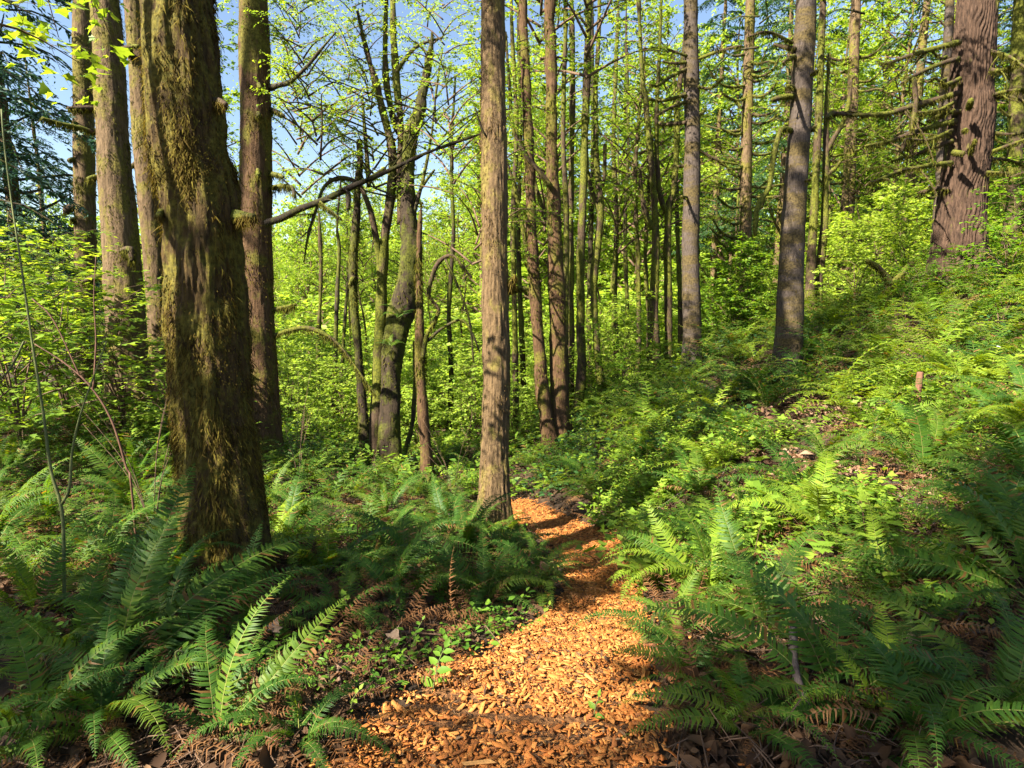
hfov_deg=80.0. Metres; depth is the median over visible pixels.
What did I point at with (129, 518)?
sword fern
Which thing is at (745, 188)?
pale conifer
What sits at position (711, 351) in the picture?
sword fern
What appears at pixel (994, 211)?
glade shrub
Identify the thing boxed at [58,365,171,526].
bare twigs
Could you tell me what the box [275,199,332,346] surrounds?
slender tree
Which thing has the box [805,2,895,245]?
slender tree
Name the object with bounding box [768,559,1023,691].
sword fern
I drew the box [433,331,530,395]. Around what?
glade shrub
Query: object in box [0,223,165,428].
vine maple
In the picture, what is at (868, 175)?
slender tree
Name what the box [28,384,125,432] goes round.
sword fern
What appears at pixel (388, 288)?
slender tree
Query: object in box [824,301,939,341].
sword fern
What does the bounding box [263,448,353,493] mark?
sword fern
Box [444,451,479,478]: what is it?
sword fern
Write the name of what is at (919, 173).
slender tree
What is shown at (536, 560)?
sword fern
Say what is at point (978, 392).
sword fern
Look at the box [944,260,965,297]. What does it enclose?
leaning snag
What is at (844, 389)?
sword fern
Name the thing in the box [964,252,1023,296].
sword fern
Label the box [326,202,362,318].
slender tree
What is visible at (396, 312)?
licorice fern
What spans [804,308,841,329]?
sword fern
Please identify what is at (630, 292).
glade shrub
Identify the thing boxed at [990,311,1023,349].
sword fern
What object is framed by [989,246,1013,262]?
sword fern
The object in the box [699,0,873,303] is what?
conifer
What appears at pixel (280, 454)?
sword fern
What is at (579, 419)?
sword fern
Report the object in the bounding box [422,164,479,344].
slender tree
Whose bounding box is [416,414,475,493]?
bare twigs
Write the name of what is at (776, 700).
sword fern
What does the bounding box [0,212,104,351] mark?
vine maple
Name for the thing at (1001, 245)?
sword fern
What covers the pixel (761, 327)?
sword fern
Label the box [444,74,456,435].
slim tree
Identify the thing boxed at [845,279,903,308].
sword fern
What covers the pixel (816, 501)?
sword fern
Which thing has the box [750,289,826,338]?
sword fern
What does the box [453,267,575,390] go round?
glade shrub
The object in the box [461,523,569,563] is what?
sword fern
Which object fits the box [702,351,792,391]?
sword fern
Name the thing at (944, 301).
sword fern
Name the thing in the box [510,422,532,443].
sword fern
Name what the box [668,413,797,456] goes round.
sword fern
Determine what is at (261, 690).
sword fern
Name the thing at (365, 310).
glade shrub
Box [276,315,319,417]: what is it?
leafy shrub
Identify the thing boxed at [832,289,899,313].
sword fern
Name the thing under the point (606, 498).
undergrowth plants
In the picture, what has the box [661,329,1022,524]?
debris bank
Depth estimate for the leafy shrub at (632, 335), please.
22.92 m
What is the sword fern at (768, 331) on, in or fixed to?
on the ground
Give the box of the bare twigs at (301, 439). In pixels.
[273,371,342,487]
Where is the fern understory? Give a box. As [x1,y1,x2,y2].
[0,260,1023,650]
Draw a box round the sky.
[0,0,1012,249]
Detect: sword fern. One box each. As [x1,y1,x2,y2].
[0,397,79,433]
[0,401,88,434]
[0,412,27,442]
[0,413,31,445]
[0,417,88,458]
[0,430,40,454]
[0,433,86,476]
[0,434,112,505]
[0,453,83,559]
[0,463,44,505]
[0,463,329,754]
[0,464,129,530]
[0,516,169,668]
[0,530,164,701]
[0,598,233,767]
[0,601,184,767]
[1,492,171,584]
[12,497,261,626]
[14,529,249,689]
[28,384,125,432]
[30,402,136,452]
[32,434,115,475]
[51,444,165,491]
[52,432,175,503]
[61,398,143,435]
[67,466,177,522]
[70,493,177,548]
[72,393,119,413]
[84,424,171,470]
[88,414,156,448]
[111,398,166,429]
[125,396,167,420]
[126,576,348,767]
[129,520,352,679]
[131,417,169,440]
[134,429,174,486]
[138,447,173,478]
[172,638,401,767]
[245,525,428,586]
[252,554,417,650]
[261,439,321,474]
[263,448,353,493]
[263,450,309,496]
[264,456,317,509]
[266,486,354,526]
[269,459,367,568]
[274,448,345,488]
[282,414,307,432]
[282,428,317,452]
[282,431,352,472]
[286,460,387,507]
[296,424,331,439]
[310,428,341,449]
[310,464,392,501]
[311,438,362,461]
[316,501,491,579]
[318,517,479,622]
[321,424,347,439]
[323,425,348,447]
[337,442,446,505]
[342,462,398,484]
[344,504,428,546]
[345,472,430,520]
[367,456,421,481]
[382,472,514,547]
[391,519,550,629]
[395,489,470,517]
[397,482,484,532]
[401,436,431,454]
[402,473,467,508]
[409,437,466,474]
[410,427,450,448]
[410,491,543,566]
[412,461,478,498]
[414,426,471,460]
[430,429,472,449]
[443,439,479,465]
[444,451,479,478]
[446,423,470,440]
[448,461,477,489]
[454,500,522,532]
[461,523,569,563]
[472,512,549,549]
[473,441,526,465]
[476,550,591,615]
[488,527,595,586]
[509,435,561,474]
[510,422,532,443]
[512,438,576,489]
[525,413,539,433]
[526,465,570,489]
[535,455,619,491]
[540,446,603,486]
[548,426,602,456]
[554,469,628,511]
[565,386,641,425]
[569,381,627,413]
[570,367,674,417]
[570,392,625,422]
[571,407,591,429]
[571,559,749,652]
[572,372,632,402]
[575,399,698,453]
[575,407,675,475]
[586,370,637,407]
[595,381,639,400]
[595,527,704,603]
[596,412,679,471]
[596,466,684,509]
[597,371,690,443]
[599,363,694,409]
[602,489,795,627]
[603,405,700,454]
[604,354,679,383]
[605,618,771,712]
[607,452,679,483]
[611,504,689,550]
[617,348,699,397]
[618,500,694,530]
[618,653,853,767]
[619,357,733,411]
[619,551,1000,764]
[623,360,690,396]
[633,496,773,572]
[634,380,698,420]
[643,442,734,515]
[651,435,761,479]
[653,365,716,396]
[658,469,828,534]
[660,379,757,425]
[662,324,732,362]
[662,349,680,363]
[663,323,759,364]
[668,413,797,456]
[669,351,771,403]
[674,358,722,376]
[674,486,904,672]
[675,393,771,436]
[693,327,771,367]
[696,320,771,353]
[699,364,808,401]
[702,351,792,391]
[704,316,773,348]
[704,320,758,346]
[707,355,771,382]
[710,310,772,339]
[710,358,822,411]
[715,430,874,518]
[724,451,937,540]
[725,343,771,362]
[738,331,846,384]
[740,317,820,345]
[740,319,774,335]
[743,320,820,360]
[744,608,1023,767]
[748,305,829,328]
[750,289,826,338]
[761,358,860,401]
[763,339,917,419]
[765,300,825,322]
[765,317,878,371]
[765,418,891,481]
[767,308,866,344]
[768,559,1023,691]
[775,314,909,373]
[778,382,945,438]
[783,599,968,764]
[793,504,1007,614]
[798,389,952,444]
[801,334,945,382]
[804,280,865,305]
[804,287,894,316]
[804,299,864,320]
[804,299,891,344]
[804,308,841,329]
[805,292,848,313]
[807,580,1023,747]
[812,324,928,364]
[815,384,1012,495]
[819,353,961,398]
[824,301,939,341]
[828,460,1023,609]
[829,274,916,319]
[830,277,892,309]
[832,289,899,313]
[844,307,1016,380]
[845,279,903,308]
[845,306,933,347]
[850,258,925,298]
[860,264,973,304]
[861,397,999,451]
[866,366,984,419]
[871,266,922,289]
[879,274,971,329]
[881,342,1018,396]
[882,459,1023,555]
[886,300,999,347]
[897,244,1017,300]
[897,457,1023,533]
[900,383,1023,430]
[902,293,1023,362]
[904,282,975,313]
[905,345,1023,399]
[909,418,1023,502]
[911,329,1017,378]
[914,261,1002,292]
[923,354,1023,421]
[935,285,1023,320]
[939,270,1023,311]
[939,362,1023,400]
[939,399,1023,452]
[949,248,1023,281]
[952,322,1023,355]
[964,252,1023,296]
[973,275,1023,316]
[975,336,1023,367]
[985,292,1023,330]
[989,228,1023,284]
[989,231,1022,251]
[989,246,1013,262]
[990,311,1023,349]
[1005,231,1023,257]
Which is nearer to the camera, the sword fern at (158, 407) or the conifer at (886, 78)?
the sword fern at (158, 407)
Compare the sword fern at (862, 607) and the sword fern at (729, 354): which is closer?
the sword fern at (862, 607)
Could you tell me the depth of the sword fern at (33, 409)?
9.31 m
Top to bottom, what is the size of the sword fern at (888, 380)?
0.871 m
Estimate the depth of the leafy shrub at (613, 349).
19.75 m
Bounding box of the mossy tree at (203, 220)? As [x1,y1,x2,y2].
[130,0,279,596]
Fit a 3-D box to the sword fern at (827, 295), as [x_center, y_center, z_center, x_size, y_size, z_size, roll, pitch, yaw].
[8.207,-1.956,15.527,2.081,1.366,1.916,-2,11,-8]
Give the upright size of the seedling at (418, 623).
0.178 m
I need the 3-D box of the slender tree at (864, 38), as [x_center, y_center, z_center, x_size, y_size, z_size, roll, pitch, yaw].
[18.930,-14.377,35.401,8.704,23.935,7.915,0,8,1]
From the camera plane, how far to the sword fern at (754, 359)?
12.40 m
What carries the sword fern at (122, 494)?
on the ground
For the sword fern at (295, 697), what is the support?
on the ground
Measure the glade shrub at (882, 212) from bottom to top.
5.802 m
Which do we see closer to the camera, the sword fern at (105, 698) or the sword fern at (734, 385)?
the sword fern at (105, 698)
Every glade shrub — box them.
[274,291,371,389]
[276,340,311,392]
[279,333,352,403]
[289,336,411,401]
[300,303,374,375]
[327,321,374,361]
[369,312,481,399]
[407,312,465,400]
[412,293,481,387]
[427,318,531,397]
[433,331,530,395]
[434,313,480,383]
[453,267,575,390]
[473,301,544,350]
[525,285,644,375]
[549,308,635,358]
[574,283,632,370]
[576,289,675,370]
[602,252,767,354]
[602,287,707,364]
[642,290,731,357]
[732,266,778,321]
[767,190,894,292]
[804,211,917,297]
[852,229,929,285]
[853,184,932,274]
[907,169,1023,262]
[921,200,1004,251]
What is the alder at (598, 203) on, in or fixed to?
on the ground
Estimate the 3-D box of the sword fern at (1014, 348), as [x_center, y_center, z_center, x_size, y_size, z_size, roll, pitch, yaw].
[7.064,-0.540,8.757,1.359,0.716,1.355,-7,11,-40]
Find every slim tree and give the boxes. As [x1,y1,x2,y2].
[316,213,323,415]
[332,181,341,428]
[337,264,348,425]
[402,341,416,457]
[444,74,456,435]
[510,0,518,429]
[516,0,527,419]
[560,1,570,394]
[585,3,594,396]
[610,2,619,377]
[622,7,631,376]
[672,54,682,360]
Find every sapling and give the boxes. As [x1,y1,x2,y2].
[0,109,106,613]
[32,256,137,541]
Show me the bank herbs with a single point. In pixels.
(890, 456)
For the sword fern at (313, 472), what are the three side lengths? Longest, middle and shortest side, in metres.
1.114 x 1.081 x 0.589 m
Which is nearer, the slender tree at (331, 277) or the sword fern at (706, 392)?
the sword fern at (706, 392)
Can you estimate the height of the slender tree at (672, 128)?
21.494 m
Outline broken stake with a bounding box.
[911,372,923,426]
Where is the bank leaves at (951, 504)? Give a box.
[610,308,1023,639]
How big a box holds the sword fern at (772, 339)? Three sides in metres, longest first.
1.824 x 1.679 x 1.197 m
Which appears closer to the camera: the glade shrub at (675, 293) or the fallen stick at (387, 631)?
the fallen stick at (387, 631)
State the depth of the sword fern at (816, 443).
6.49 m
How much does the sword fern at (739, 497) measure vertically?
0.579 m
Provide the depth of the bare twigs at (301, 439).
8.02 m
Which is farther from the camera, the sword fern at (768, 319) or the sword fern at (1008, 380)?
the sword fern at (768, 319)
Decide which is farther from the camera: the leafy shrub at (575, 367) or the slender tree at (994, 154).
the slender tree at (994, 154)
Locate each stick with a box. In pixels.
[331,630,441,642]
[336,651,383,686]
[694,589,833,626]
[868,476,925,483]
[909,481,995,534]
[911,506,955,530]
[945,597,973,659]
[953,615,1023,636]
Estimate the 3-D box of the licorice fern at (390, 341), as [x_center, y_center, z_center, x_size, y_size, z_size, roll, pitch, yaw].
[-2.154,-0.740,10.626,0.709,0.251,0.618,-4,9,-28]
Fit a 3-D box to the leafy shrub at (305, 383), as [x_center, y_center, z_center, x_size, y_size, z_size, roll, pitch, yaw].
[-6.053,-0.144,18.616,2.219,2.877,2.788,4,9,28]
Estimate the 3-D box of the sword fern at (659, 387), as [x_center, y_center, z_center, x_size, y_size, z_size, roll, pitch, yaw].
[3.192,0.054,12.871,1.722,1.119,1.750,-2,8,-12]
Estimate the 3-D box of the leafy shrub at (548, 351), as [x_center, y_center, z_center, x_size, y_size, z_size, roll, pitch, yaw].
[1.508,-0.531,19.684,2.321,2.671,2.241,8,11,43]
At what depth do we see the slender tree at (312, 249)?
40.65 m
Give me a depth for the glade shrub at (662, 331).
25.03 m
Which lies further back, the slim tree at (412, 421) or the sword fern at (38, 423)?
the slim tree at (412, 421)
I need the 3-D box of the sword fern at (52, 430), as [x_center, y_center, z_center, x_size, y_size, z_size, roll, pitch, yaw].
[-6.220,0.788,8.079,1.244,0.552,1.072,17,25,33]
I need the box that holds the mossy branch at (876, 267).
[865,258,915,316]
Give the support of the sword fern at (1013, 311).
on the ground
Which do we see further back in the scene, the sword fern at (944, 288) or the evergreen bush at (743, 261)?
the evergreen bush at (743, 261)
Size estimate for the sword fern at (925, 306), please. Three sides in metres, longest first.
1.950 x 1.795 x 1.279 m
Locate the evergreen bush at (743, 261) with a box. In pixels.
[700,231,775,339]
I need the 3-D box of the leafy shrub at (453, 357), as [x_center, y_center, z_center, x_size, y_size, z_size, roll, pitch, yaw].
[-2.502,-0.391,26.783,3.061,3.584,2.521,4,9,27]
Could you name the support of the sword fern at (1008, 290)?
on the ground
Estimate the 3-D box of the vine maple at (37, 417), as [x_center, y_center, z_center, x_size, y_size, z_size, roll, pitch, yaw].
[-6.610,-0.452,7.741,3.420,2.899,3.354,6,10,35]
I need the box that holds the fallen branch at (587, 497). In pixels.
[583,494,610,504]
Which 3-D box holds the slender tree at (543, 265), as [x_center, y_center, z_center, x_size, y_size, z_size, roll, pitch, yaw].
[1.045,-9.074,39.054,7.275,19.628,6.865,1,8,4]
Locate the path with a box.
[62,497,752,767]
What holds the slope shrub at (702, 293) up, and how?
on the ground
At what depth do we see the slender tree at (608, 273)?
34.58 m
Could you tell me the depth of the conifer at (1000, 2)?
22.50 m
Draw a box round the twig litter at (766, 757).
[0,385,1023,767]
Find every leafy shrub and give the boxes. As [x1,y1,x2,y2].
[275,319,334,422]
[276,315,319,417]
[277,338,307,401]
[278,359,314,406]
[279,334,356,415]
[280,371,336,439]
[296,357,356,429]
[302,333,351,399]
[305,352,370,430]
[307,326,373,415]
[309,331,372,425]
[320,347,370,406]
[326,369,406,438]
[331,327,452,430]
[341,332,431,419]
[400,319,467,427]
[400,328,460,419]
[400,384,440,445]
[401,366,446,412]
[404,338,470,409]
[428,330,512,432]
[428,339,477,393]
[433,349,482,419]
[434,360,511,448]
[453,332,482,406]
[461,340,481,399]
[467,364,531,425]
[468,350,520,403]
[472,361,538,427]
[509,321,549,397]
[509,382,538,443]
[510,329,548,407]
[510,333,548,396]
[510,336,534,416]
[520,349,549,403]
[521,339,576,402]
[526,310,592,391]
[529,327,595,388]
[549,313,626,392]
[568,342,608,412]
[574,295,648,381]
[574,307,644,375]
[576,326,627,380]
[582,284,679,384]
[604,309,661,368]
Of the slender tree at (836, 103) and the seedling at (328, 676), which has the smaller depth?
the seedling at (328, 676)
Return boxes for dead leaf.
[267,617,282,632]
[384,626,399,644]
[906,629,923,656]
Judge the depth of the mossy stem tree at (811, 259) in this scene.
15.93 m
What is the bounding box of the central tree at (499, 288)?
[474,0,527,533]
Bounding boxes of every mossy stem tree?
[804,0,826,310]
[815,53,853,308]
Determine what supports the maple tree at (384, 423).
on the ground
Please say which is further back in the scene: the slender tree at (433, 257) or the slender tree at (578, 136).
the slender tree at (433, 257)
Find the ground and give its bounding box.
[0,232,1023,767]
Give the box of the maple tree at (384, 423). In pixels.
[228,0,564,476]
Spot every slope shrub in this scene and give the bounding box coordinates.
[604,340,661,390]
[627,324,672,375]
[658,256,741,352]
[700,285,755,342]
[715,247,777,336]
[727,234,805,322]
[745,230,834,316]
[760,201,868,298]
[804,215,889,304]
[810,213,902,302]
[824,182,928,288]
[845,177,935,289]
[846,172,934,280]
[870,260,942,321]
[895,242,956,300]
[898,154,1023,249]
[950,177,1023,287]
[950,255,1000,302]
[979,268,1023,330]
[988,139,1023,247]
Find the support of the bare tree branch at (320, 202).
attached to the tree trunk at (255, 169)
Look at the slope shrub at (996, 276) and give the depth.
11.33 m
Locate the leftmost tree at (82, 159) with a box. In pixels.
[62,0,97,395]
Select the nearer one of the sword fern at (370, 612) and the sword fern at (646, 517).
the sword fern at (370, 612)
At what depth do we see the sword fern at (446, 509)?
7.24 m
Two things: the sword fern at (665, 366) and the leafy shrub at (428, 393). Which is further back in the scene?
the leafy shrub at (428, 393)
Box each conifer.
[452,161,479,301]
[574,1,658,299]
[640,0,742,373]
[648,0,779,336]
[698,0,826,327]
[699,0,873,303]
[743,0,818,384]
[805,0,932,297]
[809,0,936,253]
[856,0,995,259]
[892,0,1012,210]
[909,0,1023,237]
[913,0,954,244]
[989,0,1023,248]
[995,0,1010,66]
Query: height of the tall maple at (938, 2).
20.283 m
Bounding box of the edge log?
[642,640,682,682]
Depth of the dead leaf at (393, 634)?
3.20 m
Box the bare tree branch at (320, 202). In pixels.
[264,78,480,225]
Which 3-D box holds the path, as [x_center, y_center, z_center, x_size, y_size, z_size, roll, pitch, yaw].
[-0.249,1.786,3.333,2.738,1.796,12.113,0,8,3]
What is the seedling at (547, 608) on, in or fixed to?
on the path
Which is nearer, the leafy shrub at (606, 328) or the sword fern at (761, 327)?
the sword fern at (761, 327)
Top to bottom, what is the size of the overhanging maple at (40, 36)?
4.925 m
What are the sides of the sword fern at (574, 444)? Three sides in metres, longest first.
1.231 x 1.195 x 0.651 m
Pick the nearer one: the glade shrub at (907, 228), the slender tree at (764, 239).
the glade shrub at (907, 228)
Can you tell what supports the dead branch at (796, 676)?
on the ground
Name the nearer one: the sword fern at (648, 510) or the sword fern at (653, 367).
the sword fern at (648, 510)
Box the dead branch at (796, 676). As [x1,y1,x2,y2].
[788,619,817,736]
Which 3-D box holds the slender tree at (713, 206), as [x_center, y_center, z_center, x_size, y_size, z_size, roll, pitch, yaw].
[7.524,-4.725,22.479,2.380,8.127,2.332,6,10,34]
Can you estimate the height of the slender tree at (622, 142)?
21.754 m
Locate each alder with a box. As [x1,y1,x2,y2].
[454,0,656,444]
[469,0,635,419]
[471,1,607,408]
[505,0,675,454]
[558,0,682,402]
[574,0,710,368]
[599,0,747,372]
[605,12,728,371]
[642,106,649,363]
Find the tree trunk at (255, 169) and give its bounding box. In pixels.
[236,0,376,459]
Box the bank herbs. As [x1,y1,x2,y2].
[585,289,1023,581]
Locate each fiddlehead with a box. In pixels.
[20,684,29,720]
[36,653,45,695]
[149,689,159,724]
[175,649,186,688]
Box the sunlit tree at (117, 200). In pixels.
[39,0,159,420]
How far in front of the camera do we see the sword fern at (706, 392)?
9.90 m
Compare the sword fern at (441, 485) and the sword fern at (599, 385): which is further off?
the sword fern at (599, 385)
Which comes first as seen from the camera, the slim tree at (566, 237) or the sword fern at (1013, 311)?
the sword fern at (1013, 311)
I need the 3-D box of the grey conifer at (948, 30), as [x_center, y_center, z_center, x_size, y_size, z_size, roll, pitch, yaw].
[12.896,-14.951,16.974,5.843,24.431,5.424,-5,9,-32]
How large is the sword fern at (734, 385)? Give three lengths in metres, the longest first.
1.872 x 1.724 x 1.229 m
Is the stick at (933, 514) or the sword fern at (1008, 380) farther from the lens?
the sword fern at (1008, 380)
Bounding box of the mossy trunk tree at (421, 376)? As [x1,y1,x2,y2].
[412,202,480,485]
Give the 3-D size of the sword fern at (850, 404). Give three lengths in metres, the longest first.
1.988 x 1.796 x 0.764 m
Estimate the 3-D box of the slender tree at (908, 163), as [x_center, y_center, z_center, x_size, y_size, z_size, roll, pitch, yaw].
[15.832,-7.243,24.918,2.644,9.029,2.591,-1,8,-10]
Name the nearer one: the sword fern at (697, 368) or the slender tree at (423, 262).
the sword fern at (697, 368)
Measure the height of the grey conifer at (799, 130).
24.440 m
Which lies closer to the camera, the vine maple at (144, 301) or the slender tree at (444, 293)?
the vine maple at (144, 301)
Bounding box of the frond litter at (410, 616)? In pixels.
[0,376,1023,767]
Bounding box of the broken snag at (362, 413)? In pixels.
[348,95,375,460]
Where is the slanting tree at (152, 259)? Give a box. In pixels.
[122,0,167,415]
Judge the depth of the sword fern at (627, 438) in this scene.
9.37 m
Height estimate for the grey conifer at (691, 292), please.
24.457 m
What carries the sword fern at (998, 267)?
on the ground
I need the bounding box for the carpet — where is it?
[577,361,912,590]
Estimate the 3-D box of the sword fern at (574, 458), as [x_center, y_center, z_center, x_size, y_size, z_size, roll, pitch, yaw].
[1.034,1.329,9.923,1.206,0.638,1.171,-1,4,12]
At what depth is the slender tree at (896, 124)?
55.16 m
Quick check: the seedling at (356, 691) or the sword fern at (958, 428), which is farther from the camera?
the sword fern at (958, 428)
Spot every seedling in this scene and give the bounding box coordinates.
[320,653,335,690]
[340,589,354,628]
[346,683,363,714]
[408,615,424,647]
[420,637,453,691]
[541,601,550,617]
[588,689,603,718]
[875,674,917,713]
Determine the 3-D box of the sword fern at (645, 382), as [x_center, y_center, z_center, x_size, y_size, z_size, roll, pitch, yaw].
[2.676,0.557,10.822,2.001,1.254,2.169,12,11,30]
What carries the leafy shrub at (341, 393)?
on the ground
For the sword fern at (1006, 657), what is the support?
on the ground
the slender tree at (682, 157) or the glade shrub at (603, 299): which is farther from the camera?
the slender tree at (682, 157)
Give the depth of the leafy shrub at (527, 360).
20.04 m
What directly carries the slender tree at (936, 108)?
on the ground
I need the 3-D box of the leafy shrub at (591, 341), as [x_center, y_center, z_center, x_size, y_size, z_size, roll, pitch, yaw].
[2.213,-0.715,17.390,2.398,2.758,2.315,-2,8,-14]
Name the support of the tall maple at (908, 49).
on the ground
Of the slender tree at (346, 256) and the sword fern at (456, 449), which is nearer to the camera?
the sword fern at (456, 449)
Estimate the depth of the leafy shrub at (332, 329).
19.42 m
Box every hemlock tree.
[0,0,105,366]
[0,0,142,380]
[0,195,53,380]
[0,218,48,338]
[1,60,104,381]
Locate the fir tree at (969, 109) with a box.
[822,0,1023,297]
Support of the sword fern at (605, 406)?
on the ground
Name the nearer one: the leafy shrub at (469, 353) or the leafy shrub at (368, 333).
the leafy shrub at (368, 333)
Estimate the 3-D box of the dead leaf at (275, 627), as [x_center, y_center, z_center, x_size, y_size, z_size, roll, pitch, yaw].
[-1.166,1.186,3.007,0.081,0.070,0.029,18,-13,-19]
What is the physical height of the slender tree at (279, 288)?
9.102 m
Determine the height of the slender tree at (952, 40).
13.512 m
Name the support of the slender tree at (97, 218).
on the ground
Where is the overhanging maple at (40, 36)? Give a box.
[0,0,133,106]
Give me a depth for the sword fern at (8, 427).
8.32 m
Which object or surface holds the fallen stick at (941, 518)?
on the ground
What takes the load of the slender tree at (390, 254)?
on the ground
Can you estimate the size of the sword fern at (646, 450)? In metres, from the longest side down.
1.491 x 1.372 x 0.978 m
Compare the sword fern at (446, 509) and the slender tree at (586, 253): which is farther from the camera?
the slender tree at (586, 253)
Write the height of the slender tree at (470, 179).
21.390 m
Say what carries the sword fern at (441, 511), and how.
on the ground
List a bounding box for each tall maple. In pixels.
[214,0,239,181]
[422,18,545,318]
[540,72,620,245]
[653,21,736,215]
[833,0,944,264]
[860,0,1012,252]
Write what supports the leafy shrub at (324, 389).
on the ground
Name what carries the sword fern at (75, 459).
on the ground
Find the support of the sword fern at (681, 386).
on the ground
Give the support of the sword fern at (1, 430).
on the ground
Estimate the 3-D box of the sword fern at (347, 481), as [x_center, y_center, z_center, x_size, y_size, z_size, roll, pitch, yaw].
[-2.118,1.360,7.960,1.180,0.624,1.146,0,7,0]
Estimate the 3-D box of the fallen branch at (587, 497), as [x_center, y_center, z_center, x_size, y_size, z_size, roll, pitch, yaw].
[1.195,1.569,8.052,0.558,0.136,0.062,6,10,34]
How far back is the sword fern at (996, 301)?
10.47 m
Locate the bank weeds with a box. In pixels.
[575,290,1023,600]
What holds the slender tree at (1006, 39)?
on the ground
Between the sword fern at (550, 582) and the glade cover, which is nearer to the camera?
the sword fern at (550, 582)
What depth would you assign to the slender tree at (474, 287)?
47.84 m
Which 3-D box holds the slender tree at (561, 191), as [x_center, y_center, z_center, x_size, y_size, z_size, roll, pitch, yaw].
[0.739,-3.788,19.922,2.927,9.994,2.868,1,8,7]
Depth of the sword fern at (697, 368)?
12.99 m
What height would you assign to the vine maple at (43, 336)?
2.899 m
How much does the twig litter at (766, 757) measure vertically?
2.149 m
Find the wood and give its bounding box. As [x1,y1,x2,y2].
[1,125,1000,326]
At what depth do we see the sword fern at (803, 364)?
10.05 m
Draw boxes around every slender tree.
[27,233,58,355]
[96,212,105,364]
[272,214,303,327]
[272,237,292,335]
[273,194,318,337]
[273,257,291,336]
[275,169,342,352]
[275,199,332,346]
[279,210,327,353]
[286,158,360,354]
[293,193,346,351]
[310,143,390,334]
[311,194,372,386]
[316,173,374,332]
[321,171,396,410]
[323,200,367,324]
[324,207,392,326]
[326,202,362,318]
[326,209,372,316]
[340,150,400,328]
[358,194,398,327]
[363,145,456,345]
[363,177,440,416]
[366,202,398,289]
[367,189,427,303]
[390,213,432,365]
[412,215,469,389]
[420,198,466,332]
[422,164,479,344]
[422,204,461,344]
[422,207,453,347]
[424,50,525,347]
[428,168,481,402]
[429,127,479,315]
[434,126,479,325]
[453,171,479,315]
[454,180,517,321]
[462,27,609,351]
[463,216,523,307]
[471,90,575,337]
[478,47,575,335]
[507,54,610,326]
[507,113,576,408]
[536,158,575,306]
[537,78,609,314]
[548,138,624,327]
[575,0,716,325]
[575,174,620,306]
[576,105,629,297]
[584,80,674,289]
[595,198,621,375]
[603,105,621,369]
[606,21,716,312]
[608,138,675,291]
[618,25,723,330]
[628,121,709,328]
[641,80,766,333]
[643,0,810,324]
[650,91,734,312]
[660,88,723,279]
[700,57,786,324]
[700,141,753,340]
[701,140,734,277]
[705,151,754,317]
[718,15,831,292]
[721,80,779,272]
[743,0,857,189]
[752,0,925,282]
[756,0,871,261]
[756,121,820,257]
[786,46,891,237]
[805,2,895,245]
[806,0,943,268]
[806,8,902,230]
[806,68,840,222]
[830,98,904,277]
[839,0,917,219]
[855,109,896,246]
[856,41,901,200]
[872,89,934,264]
[875,59,925,213]
[876,100,937,247]
[899,6,1001,248]
[914,82,1000,241]
[916,0,1009,240]
[921,89,1005,220]
[922,121,934,233]
[988,0,1023,223]
[991,82,1007,199]
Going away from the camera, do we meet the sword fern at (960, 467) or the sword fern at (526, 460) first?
the sword fern at (960, 467)
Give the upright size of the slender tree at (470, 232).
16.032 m
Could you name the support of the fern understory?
on the ground
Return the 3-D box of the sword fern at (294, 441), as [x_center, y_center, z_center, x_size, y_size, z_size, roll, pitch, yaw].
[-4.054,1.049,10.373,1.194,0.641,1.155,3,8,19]
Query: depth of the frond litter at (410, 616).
2.99 m
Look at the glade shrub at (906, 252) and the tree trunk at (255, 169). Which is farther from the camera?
the glade shrub at (906, 252)
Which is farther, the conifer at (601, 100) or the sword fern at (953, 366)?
the conifer at (601, 100)
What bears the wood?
on the ground
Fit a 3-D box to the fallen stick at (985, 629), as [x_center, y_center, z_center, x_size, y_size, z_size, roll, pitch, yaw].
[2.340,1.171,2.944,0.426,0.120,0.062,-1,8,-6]
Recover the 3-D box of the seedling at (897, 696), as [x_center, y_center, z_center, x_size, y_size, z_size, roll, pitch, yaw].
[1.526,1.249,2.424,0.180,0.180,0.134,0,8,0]
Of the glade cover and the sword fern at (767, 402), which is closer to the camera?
the sword fern at (767, 402)
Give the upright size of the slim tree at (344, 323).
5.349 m
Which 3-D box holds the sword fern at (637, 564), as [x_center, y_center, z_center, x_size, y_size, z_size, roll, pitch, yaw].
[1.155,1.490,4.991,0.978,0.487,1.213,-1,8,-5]
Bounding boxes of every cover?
[0,364,673,497]
[0,442,541,700]
[281,238,996,429]
[513,241,1023,500]
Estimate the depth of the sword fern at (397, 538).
5.19 m
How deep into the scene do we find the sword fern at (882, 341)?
9.66 m
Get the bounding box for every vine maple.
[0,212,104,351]
[0,219,143,395]
[0,222,144,431]
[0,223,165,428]
[0,232,165,446]
[0,246,101,384]
[0,266,166,431]
[9,257,142,392]
[80,324,262,434]
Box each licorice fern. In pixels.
[373,334,405,348]
[380,304,414,318]

